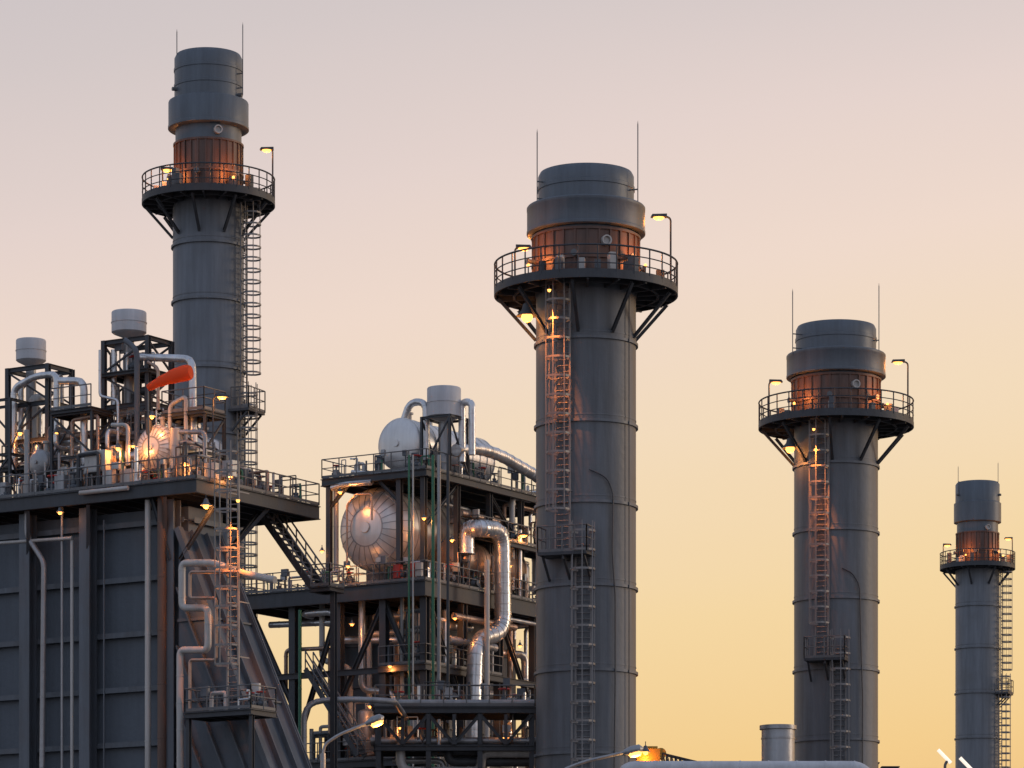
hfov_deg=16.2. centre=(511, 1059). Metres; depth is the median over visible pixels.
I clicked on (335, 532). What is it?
process pipe
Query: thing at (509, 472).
junction box
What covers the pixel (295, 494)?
valve
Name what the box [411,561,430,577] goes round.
bore pipe
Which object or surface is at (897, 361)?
platform lamp
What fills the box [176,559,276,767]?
process pipe
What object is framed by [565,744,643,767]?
street lamp
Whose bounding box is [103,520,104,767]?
process pipe
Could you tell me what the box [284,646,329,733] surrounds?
process pipe
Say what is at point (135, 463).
riser pipe
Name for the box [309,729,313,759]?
lagged pipe
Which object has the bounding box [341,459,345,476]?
bore pipe
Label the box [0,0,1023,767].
sky
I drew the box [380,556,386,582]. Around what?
junction box
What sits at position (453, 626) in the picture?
process pipe
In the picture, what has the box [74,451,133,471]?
lagged pipe
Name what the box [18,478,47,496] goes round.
bore pipe
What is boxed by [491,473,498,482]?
valve
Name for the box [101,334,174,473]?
support tower
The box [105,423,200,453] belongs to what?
lagged pipe
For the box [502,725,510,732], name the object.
junction box
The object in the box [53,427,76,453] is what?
lagged pipe
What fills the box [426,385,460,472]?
vent silencer
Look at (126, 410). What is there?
bore pipe
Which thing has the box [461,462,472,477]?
valve
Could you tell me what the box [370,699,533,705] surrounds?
pipe
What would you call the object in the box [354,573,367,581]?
bore pipe
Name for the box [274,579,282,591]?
valve
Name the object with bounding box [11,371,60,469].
process pipe
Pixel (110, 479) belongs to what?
electrical cabinet
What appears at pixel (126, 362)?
riser pipe
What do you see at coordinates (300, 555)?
staircase
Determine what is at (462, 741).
process pipe
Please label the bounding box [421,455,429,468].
bore pipe
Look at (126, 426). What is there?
process pipe
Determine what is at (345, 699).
process pipe
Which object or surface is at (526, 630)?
lagged pipe
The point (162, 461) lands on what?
junction box
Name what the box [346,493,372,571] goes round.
process pipe
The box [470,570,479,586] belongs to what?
valve
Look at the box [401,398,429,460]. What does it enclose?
process pipe
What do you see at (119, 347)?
junction box
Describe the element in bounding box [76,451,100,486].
bore pipe
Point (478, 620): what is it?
lagged pipe
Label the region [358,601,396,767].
process pipe
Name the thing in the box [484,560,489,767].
process pipe
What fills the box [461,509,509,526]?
lagged pipe
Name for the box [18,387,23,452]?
lagged pipe
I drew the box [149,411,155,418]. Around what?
work lamp
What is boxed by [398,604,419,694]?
lagged pipe
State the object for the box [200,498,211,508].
work lamp
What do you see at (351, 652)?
boiler building
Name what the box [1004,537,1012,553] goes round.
platform lamp
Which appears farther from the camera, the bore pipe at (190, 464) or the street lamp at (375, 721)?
the bore pipe at (190, 464)
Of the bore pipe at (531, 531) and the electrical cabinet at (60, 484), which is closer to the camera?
the electrical cabinet at (60, 484)
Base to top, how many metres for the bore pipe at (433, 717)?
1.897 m
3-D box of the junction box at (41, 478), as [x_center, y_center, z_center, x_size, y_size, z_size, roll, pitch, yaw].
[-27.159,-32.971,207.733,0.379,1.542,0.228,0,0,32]
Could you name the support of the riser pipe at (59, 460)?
on the steel platform at (192, 491)
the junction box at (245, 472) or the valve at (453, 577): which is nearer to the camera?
the junction box at (245, 472)
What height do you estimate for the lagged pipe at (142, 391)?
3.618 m
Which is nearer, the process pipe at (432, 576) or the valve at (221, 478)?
the valve at (221, 478)
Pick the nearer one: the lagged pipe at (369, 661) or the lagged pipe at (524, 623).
the lagged pipe at (369, 661)
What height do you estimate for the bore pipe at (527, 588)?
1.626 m
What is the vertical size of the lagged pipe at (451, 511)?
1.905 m
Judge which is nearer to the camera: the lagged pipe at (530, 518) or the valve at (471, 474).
the valve at (471, 474)
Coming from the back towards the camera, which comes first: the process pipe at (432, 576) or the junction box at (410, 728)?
the process pipe at (432, 576)
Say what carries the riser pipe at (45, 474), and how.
on the steel platform at (192, 491)
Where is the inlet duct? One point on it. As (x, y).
(278, 742)
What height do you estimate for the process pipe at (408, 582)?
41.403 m
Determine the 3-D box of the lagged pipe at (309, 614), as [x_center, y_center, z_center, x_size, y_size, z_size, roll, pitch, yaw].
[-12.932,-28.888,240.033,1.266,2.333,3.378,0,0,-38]
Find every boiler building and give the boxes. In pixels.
[0,499,225,767]
[345,613,517,752]
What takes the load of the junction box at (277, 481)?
on the steel platform at (192, 491)
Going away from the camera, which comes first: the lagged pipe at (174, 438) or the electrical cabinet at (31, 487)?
the lagged pipe at (174, 438)
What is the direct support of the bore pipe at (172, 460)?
on the steel platform at (192, 491)
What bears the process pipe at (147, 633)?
attached to the boiler building at (20, 601)
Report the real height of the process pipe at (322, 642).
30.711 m
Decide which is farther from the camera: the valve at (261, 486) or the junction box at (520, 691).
the junction box at (520, 691)
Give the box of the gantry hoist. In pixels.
[636,746,694,760]
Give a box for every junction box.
[38,475,44,490]
[61,466,68,474]
[112,462,120,482]
[114,343,123,370]
[121,343,127,353]
[156,458,161,477]
[160,459,164,477]
[173,465,181,479]
[178,455,184,464]
[192,458,201,469]
[200,686,209,710]
[242,469,246,481]
[248,473,253,486]
[251,683,260,700]
[275,479,282,492]
[281,569,288,587]
[376,455,382,469]
[376,557,380,579]
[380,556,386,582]
[381,449,385,468]
[402,451,407,466]
[408,726,412,733]
[437,680,443,699]
[445,687,451,699]
[452,562,458,585]
[472,509,479,518]
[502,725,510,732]
[503,678,509,699]
[507,466,515,489]
[513,473,518,487]
[517,688,524,699]
[524,574,526,599]
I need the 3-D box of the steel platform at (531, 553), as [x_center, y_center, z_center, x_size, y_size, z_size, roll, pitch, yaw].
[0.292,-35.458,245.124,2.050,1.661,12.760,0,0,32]
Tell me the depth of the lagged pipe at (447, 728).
218.23 m
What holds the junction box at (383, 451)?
on the steel platform at (484, 496)
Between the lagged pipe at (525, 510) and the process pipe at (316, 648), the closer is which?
the process pipe at (316, 648)
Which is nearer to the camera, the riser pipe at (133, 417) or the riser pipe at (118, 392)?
the riser pipe at (118, 392)
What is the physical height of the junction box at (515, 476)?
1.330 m
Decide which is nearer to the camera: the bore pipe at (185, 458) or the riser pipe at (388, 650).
the bore pipe at (185, 458)
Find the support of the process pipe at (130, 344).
attached to the lagged pipe at (131, 456)
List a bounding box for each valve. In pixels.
[45,475,57,493]
[67,472,80,490]
[128,356,133,368]
[215,461,223,483]
[231,467,243,486]
[245,692,255,704]
[255,475,264,489]
[256,691,266,705]
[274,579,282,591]
[291,485,301,500]
[340,573,347,583]
[344,568,353,585]
[347,572,353,582]
[392,561,405,578]
[394,691,403,699]
[411,454,420,466]
[411,641,419,659]
[417,728,425,744]
[442,564,455,581]
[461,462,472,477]
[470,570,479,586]
[478,467,486,479]
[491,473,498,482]
[497,688,509,699]
[509,523,519,541]
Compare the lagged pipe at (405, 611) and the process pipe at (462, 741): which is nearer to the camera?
the process pipe at (462, 741)
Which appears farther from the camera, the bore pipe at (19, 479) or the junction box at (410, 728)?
the junction box at (410, 728)
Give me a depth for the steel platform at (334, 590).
206.43 m
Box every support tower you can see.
[0,397,31,493]
[5,363,74,492]
[50,409,113,485]
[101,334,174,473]
[165,412,225,462]
[420,413,469,474]
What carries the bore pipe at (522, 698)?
on the steel platform at (479, 712)
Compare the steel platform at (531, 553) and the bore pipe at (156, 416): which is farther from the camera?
the steel platform at (531, 553)
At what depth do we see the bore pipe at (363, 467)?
238.34 m
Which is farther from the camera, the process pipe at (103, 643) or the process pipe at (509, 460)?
the process pipe at (509, 460)
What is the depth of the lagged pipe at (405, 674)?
238.16 m
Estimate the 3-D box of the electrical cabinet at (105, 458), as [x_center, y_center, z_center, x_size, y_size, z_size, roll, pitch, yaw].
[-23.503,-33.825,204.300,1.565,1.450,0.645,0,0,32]
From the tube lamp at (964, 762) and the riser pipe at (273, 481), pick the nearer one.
the tube lamp at (964, 762)
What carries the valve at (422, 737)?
on the steel platform at (409, 750)
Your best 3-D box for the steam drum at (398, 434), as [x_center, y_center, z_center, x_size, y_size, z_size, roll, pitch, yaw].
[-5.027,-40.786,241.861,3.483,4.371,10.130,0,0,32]
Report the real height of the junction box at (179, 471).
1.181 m
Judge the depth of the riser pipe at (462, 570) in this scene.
239.29 m
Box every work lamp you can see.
[16,428,23,434]
[56,507,63,514]
[114,443,120,450]
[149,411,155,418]
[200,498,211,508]
[516,303,534,322]
[642,741,649,754]
[782,437,795,452]
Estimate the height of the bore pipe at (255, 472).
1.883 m
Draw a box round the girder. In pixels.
[277,665,535,688]
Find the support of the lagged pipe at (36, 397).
on the steel platform at (20, 466)
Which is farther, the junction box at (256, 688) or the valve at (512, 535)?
the valve at (512, 535)
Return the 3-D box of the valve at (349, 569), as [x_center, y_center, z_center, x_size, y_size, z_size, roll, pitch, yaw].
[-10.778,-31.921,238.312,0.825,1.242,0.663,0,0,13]
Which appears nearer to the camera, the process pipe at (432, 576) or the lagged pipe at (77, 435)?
the lagged pipe at (77, 435)
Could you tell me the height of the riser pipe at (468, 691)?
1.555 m
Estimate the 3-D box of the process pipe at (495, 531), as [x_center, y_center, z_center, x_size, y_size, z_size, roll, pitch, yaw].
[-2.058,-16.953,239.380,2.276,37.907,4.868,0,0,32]
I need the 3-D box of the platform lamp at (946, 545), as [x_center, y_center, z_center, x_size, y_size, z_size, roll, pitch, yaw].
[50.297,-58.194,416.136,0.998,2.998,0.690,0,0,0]
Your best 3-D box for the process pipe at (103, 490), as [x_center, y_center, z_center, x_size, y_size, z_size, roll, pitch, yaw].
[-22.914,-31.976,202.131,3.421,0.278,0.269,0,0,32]
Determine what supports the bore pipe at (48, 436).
on the steel platform at (192, 491)
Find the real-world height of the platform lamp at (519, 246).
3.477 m
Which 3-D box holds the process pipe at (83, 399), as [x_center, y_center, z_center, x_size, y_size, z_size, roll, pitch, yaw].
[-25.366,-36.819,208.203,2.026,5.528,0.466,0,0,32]
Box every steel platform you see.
[0,454,320,560]
[1,440,64,473]
[49,383,113,419]
[99,410,167,444]
[102,367,165,383]
[161,386,225,421]
[183,684,277,767]
[240,559,535,767]
[307,739,524,767]
[309,563,344,767]
[320,448,535,596]
[373,685,535,767]
[373,745,535,756]
[377,643,503,684]
[461,514,535,558]
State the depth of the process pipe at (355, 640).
238.82 m
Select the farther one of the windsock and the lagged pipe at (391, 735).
the lagged pipe at (391, 735)
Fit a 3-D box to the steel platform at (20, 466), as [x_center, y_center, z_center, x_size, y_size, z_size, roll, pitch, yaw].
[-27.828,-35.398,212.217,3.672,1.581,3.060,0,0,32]
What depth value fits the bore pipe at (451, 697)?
218.12 m
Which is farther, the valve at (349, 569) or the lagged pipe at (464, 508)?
the lagged pipe at (464, 508)
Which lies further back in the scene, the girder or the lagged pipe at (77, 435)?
the girder
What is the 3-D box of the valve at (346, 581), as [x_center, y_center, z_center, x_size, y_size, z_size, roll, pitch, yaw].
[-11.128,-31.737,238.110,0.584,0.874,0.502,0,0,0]
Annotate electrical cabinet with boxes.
[0,482,10,498]
[22,480,37,494]
[54,475,68,491]
[84,449,110,476]
[102,470,115,486]
[120,469,133,485]
[204,462,218,479]
[222,460,236,482]
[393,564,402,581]
[410,563,414,577]
[415,562,422,576]
[880,766,899,767]
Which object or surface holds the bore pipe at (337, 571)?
on the steel platform at (380, 598)
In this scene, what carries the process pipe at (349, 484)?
on the steel platform at (484, 496)
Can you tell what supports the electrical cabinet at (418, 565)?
on the steel platform at (380, 598)
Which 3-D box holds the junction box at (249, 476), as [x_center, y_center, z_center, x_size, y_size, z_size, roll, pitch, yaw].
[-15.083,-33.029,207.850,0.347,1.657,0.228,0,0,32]
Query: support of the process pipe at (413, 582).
on the ground
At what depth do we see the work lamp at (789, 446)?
254.78 m
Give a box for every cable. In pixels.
[589,469,615,767]
[842,568,862,762]
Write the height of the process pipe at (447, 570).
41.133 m
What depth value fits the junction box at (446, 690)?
218.56 m
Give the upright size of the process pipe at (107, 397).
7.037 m
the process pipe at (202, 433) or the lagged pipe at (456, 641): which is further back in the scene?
the lagged pipe at (456, 641)
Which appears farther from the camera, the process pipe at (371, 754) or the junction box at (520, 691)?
the process pipe at (371, 754)
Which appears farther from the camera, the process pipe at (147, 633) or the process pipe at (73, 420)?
the process pipe at (73, 420)
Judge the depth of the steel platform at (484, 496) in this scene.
238.79 m
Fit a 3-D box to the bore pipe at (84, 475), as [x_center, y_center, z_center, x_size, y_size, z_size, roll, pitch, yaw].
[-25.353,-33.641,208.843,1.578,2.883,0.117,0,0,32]
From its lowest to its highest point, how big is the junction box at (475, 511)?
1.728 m
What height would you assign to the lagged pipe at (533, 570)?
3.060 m
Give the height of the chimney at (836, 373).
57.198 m
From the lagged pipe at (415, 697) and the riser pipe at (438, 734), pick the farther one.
the lagged pipe at (415, 697)
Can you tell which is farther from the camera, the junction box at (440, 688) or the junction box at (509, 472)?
the junction box at (509, 472)
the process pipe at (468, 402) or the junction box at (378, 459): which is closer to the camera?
the process pipe at (468, 402)
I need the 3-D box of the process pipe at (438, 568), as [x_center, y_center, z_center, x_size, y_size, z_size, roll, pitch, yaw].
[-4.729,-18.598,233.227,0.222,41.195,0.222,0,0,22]
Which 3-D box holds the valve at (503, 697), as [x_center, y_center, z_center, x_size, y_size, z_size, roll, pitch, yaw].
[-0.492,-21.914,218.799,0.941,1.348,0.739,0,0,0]
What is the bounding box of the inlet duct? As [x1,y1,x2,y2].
[174,526,311,767]
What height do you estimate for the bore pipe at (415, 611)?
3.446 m
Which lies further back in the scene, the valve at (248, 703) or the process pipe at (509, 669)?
the process pipe at (509, 669)
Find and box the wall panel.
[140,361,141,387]
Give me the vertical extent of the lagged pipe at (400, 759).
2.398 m
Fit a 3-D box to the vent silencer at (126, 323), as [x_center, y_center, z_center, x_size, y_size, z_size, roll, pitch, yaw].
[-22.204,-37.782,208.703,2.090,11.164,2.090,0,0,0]
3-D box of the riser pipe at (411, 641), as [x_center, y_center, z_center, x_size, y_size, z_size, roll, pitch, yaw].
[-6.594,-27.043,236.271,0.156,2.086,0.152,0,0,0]
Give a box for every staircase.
[255,485,324,587]
[303,650,367,757]
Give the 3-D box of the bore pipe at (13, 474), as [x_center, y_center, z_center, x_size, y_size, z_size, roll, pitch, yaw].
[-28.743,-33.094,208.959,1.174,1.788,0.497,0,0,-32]
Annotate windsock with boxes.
[146,365,193,482]
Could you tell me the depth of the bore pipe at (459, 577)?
238.12 m
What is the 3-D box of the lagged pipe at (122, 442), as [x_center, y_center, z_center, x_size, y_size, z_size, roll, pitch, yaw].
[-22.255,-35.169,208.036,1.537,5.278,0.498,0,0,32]
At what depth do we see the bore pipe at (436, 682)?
217.06 m
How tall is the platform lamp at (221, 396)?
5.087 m
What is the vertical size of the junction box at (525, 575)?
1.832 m
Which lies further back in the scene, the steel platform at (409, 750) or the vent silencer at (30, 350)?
the steel platform at (409, 750)
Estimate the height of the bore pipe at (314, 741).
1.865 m
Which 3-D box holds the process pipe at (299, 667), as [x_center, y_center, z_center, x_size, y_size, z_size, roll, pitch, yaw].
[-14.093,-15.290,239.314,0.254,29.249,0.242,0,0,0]
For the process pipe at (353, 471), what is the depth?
238.14 m
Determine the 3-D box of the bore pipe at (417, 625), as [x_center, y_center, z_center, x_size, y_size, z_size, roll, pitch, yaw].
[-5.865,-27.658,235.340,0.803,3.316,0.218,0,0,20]
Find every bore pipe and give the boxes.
[9,473,22,482]
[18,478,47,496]
[38,484,49,490]
[47,426,59,453]
[64,455,85,489]
[68,466,93,488]
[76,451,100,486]
[108,409,127,427]
[110,445,121,469]
[123,352,144,369]
[138,468,158,481]
[155,408,163,424]
[166,448,173,476]
[175,446,182,479]
[183,442,186,478]
[187,445,199,471]
[189,454,209,474]
[203,448,215,475]
[209,690,225,706]
[238,689,249,704]
[249,470,268,490]
[281,478,294,495]
[288,575,309,590]
[313,733,329,758]
[319,725,327,758]
[330,570,342,581]
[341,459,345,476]
[354,462,364,470]
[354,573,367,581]
[397,716,418,736]
[406,610,435,660]
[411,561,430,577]
[414,625,430,646]
[417,612,419,640]
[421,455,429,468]
[423,682,449,699]
[425,716,441,736]
[435,718,445,736]
[436,617,445,662]
[441,564,444,579]
[441,690,463,699]
[450,684,459,699]
[457,570,460,583]
[459,686,483,699]
[461,559,469,584]
[491,556,493,590]
[491,651,493,670]
[507,690,530,699]
[516,471,525,492]
[525,577,527,597]
[530,521,535,542]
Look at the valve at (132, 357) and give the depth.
207.72 m
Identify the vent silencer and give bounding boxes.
[15,337,46,429]
[111,308,146,467]
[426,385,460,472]
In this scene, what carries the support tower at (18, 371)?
on the steel platform at (192, 491)
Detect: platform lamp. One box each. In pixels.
[160,167,172,180]
[212,394,228,481]
[260,147,273,174]
[514,244,530,275]
[515,533,528,594]
[651,213,671,255]
[768,379,782,414]
[891,359,908,414]
[943,543,950,563]
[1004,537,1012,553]
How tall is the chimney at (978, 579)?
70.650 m
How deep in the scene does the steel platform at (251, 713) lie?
195.97 m
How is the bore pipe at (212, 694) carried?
on the steel platform at (251, 713)
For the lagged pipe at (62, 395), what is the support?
attached to the support tower at (18, 371)
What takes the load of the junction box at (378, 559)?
on the steel platform at (380, 598)
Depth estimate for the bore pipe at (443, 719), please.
218.25 m
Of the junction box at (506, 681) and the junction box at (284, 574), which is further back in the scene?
the junction box at (284, 574)
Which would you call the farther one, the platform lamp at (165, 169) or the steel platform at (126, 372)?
the platform lamp at (165, 169)
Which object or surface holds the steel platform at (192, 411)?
on the support tower at (222, 425)
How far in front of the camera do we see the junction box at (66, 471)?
206.39 m
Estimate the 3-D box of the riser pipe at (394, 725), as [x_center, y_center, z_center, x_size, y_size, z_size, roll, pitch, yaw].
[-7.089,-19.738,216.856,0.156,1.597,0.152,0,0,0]
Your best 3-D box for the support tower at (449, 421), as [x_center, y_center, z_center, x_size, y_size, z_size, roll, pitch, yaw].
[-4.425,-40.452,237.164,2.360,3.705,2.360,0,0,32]
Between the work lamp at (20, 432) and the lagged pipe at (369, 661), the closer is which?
the work lamp at (20, 432)
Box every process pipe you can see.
[0,536,72,544]
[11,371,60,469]
[24,430,46,767]
[58,377,87,469]
[61,507,62,767]
[70,414,99,466]
[70,540,73,767]
[79,486,128,494]
[98,350,119,469]
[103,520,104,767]
[111,423,129,464]
[123,338,139,467]
[139,353,197,450]
[145,500,150,767]
[147,360,159,409]
[157,496,166,767]
[168,396,187,458]
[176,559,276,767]
[178,430,206,462]
[188,570,240,767]
[268,619,329,627]
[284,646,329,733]
[298,610,301,736]
[301,696,408,751]
[314,725,405,737]
[319,604,352,756]
[330,479,373,490]
[333,470,338,574]
[345,636,411,694]
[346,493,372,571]
[349,752,374,757]
[351,468,418,474]
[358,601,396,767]
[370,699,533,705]
[370,737,535,744]
[372,611,411,620]
[400,598,403,696]
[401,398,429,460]
[408,455,409,765]
[412,455,413,766]
[431,455,434,766]
[437,455,440,766]
[441,621,473,631]
[442,610,445,721]
[446,455,449,766]
[451,443,535,482]
[458,398,475,462]
[458,519,511,736]
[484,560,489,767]
[504,649,528,736]
[507,613,512,697]
[509,497,530,589]
[518,530,521,598]
[621,761,868,767]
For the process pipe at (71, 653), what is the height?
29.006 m
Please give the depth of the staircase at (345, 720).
237.59 m
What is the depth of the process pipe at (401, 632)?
236.55 m
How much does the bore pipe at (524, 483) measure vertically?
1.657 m
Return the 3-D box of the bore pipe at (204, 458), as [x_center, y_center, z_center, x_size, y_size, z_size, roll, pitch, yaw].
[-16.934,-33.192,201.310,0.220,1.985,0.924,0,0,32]
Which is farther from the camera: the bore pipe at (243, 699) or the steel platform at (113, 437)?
the steel platform at (113, 437)
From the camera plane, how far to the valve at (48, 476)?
206.44 m
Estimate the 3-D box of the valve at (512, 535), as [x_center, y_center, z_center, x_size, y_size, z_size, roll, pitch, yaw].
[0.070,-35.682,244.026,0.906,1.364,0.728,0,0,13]
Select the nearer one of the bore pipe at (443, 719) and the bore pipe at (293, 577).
the bore pipe at (443, 719)
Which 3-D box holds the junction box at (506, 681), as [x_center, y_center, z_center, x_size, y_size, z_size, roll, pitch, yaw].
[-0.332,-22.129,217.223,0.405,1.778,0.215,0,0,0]
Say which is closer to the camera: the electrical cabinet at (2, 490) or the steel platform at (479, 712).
the electrical cabinet at (2, 490)
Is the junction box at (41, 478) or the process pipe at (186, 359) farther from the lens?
the junction box at (41, 478)
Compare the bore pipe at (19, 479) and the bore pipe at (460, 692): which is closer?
the bore pipe at (19, 479)
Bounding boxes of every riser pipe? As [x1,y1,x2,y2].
[13,477,14,493]
[44,462,45,490]
[58,453,60,474]
[117,384,119,402]
[126,352,127,369]
[132,393,133,427]
[134,447,137,480]
[162,462,166,477]
[272,472,274,491]
[387,646,389,661]
[393,719,395,733]
[410,632,411,658]
[417,686,419,699]
[437,719,440,744]
[462,556,463,583]
[467,682,470,699]
[481,687,484,699]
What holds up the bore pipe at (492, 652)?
attached to the lagged pipe at (456, 641)
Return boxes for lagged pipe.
[17,406,42,436]
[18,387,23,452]
[29,394,44,444]
[33,444,42,451]
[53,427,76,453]
[60,385,63,433]
[60,427,125,440]
[61,439,79,451]
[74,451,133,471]
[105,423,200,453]
[111,349,144,417]
[118,407,133,480]
[140,386,155,425]
[146,417,151,435]
[169,428,180,469]
[179,440,211,449]
[302,608,329,618]
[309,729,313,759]
[367,628,430,709]
[390,671,443,677]
[390,721,398,736]
[391,610,399,690]
[392,758,445,766]
[394,694,430,767]
[395,737,528,767]
[397,608,430,620]
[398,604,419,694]
[430,654,436,699]
[443,503,471,519]
[443,722,477,756]
[443,751,528,766]
[450,495,452,523]
[450,636,497,652]
[451,612,517,630]
[452,645,456,727]
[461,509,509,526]
[502,502,534,519]
[507,502,535,520]
[511,617,535,639]
[521,723,526,736]
[524,550,535,594]
[524,628,528,656]
[528,512,533,530]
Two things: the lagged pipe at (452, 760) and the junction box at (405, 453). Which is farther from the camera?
the junction box at (405, 453)
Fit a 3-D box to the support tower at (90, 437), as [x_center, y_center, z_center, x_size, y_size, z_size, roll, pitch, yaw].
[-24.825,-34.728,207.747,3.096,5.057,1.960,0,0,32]
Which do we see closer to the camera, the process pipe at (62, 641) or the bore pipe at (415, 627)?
the process pipe at (62, 641)
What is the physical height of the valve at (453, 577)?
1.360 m
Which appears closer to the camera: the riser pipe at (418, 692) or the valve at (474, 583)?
the riser pipe at (418, 692)
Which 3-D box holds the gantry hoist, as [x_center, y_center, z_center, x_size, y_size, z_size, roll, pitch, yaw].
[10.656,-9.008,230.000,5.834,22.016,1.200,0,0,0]
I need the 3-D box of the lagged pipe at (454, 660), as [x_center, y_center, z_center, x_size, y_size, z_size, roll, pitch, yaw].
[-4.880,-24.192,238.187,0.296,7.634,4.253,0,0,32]
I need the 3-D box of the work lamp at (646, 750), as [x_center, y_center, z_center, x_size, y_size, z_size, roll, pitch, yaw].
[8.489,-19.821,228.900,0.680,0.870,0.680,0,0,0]
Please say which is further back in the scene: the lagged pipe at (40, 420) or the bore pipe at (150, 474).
the lagged pipe at (40, 420)
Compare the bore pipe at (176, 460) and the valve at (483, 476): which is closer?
the bore pipe at (176, 460)
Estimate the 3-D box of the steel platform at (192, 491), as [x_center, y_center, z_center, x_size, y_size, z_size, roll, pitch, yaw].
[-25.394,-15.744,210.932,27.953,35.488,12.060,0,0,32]
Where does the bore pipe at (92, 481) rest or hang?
on the steel platform at (192, 491)
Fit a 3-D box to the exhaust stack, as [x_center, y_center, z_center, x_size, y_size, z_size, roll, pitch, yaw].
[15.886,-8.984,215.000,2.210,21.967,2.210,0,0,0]
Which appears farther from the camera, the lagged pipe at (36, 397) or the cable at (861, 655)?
the cable at (861, 655)
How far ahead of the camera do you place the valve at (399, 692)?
219.09 m
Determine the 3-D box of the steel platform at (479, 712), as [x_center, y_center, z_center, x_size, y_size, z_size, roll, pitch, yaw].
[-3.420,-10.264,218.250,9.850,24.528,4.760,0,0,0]
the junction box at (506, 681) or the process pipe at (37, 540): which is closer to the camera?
the process pipe at (37, 540)
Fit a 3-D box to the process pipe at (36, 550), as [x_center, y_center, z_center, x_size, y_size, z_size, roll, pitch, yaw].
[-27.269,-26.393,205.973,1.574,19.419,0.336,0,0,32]
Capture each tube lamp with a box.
[937,749,951,767]
[959,757,971,767]
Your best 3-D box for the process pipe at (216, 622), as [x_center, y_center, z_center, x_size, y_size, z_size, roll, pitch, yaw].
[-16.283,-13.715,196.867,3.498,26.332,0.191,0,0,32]
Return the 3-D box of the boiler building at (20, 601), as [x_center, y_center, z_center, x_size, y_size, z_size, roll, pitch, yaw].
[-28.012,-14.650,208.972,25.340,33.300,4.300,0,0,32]
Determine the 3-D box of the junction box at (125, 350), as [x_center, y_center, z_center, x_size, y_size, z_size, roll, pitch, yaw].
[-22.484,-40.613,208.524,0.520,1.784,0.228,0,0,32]
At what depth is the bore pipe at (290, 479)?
208.59 m
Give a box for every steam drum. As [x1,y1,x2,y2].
[30,441,79,490]
[137,417,227,478]
[340,487,484,583]
[378,412,495,480]
[435,540,526,587]
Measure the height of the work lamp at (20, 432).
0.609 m
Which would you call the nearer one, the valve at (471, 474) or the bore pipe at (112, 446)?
the bore pipe at (112, 446)
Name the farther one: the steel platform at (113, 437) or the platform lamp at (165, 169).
the platform lamp at (165, 169)
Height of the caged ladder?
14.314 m
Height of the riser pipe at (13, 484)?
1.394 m
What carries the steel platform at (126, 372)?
on the support tower at (148, 346)
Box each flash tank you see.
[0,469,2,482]
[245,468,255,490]
[354,703,374,752]
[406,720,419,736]
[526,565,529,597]
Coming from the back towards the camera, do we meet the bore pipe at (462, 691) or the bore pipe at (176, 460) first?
the bore pipe at (462, 691)
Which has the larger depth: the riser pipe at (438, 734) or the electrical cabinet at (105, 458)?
the riser pipe at (438, 734)
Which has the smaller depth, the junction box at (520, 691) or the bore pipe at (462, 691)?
the junction box at (520, 691)
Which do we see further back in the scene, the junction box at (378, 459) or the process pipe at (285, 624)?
the process pipe at (285, 624)
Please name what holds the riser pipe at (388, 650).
on the steel platform at (403, 666)
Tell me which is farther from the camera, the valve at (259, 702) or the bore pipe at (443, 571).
the bore pipe at (443, 571)
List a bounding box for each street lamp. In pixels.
[320,714,383,767]
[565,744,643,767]
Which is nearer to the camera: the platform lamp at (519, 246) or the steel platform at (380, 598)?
the platform lamp at (519, 246)
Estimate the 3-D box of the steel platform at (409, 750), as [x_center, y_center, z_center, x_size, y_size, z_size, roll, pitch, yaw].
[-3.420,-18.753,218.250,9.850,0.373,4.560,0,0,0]
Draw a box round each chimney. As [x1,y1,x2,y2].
[141,24,274,618]
[494,123,677,767]
[758,286,913,767]
[940,480,1014,767]
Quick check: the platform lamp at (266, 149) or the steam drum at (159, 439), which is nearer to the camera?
the steam drum at (159, 439)
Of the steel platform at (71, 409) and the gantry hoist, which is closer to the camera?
the steel platform at (71, 409)
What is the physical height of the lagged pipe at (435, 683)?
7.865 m
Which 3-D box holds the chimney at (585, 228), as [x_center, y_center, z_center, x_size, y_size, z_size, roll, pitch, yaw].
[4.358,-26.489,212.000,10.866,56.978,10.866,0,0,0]
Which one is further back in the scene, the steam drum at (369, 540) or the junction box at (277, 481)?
the steam drum at (369, 540)
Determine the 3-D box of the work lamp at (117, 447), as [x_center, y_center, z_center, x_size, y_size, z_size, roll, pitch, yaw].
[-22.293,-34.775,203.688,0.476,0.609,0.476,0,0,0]
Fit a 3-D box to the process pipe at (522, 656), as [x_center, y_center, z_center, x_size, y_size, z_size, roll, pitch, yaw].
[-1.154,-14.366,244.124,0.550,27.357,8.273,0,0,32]
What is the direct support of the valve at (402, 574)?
on the steel platform at (380, 598)
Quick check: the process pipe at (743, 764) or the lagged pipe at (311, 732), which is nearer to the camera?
the process pipe at (743, 764)

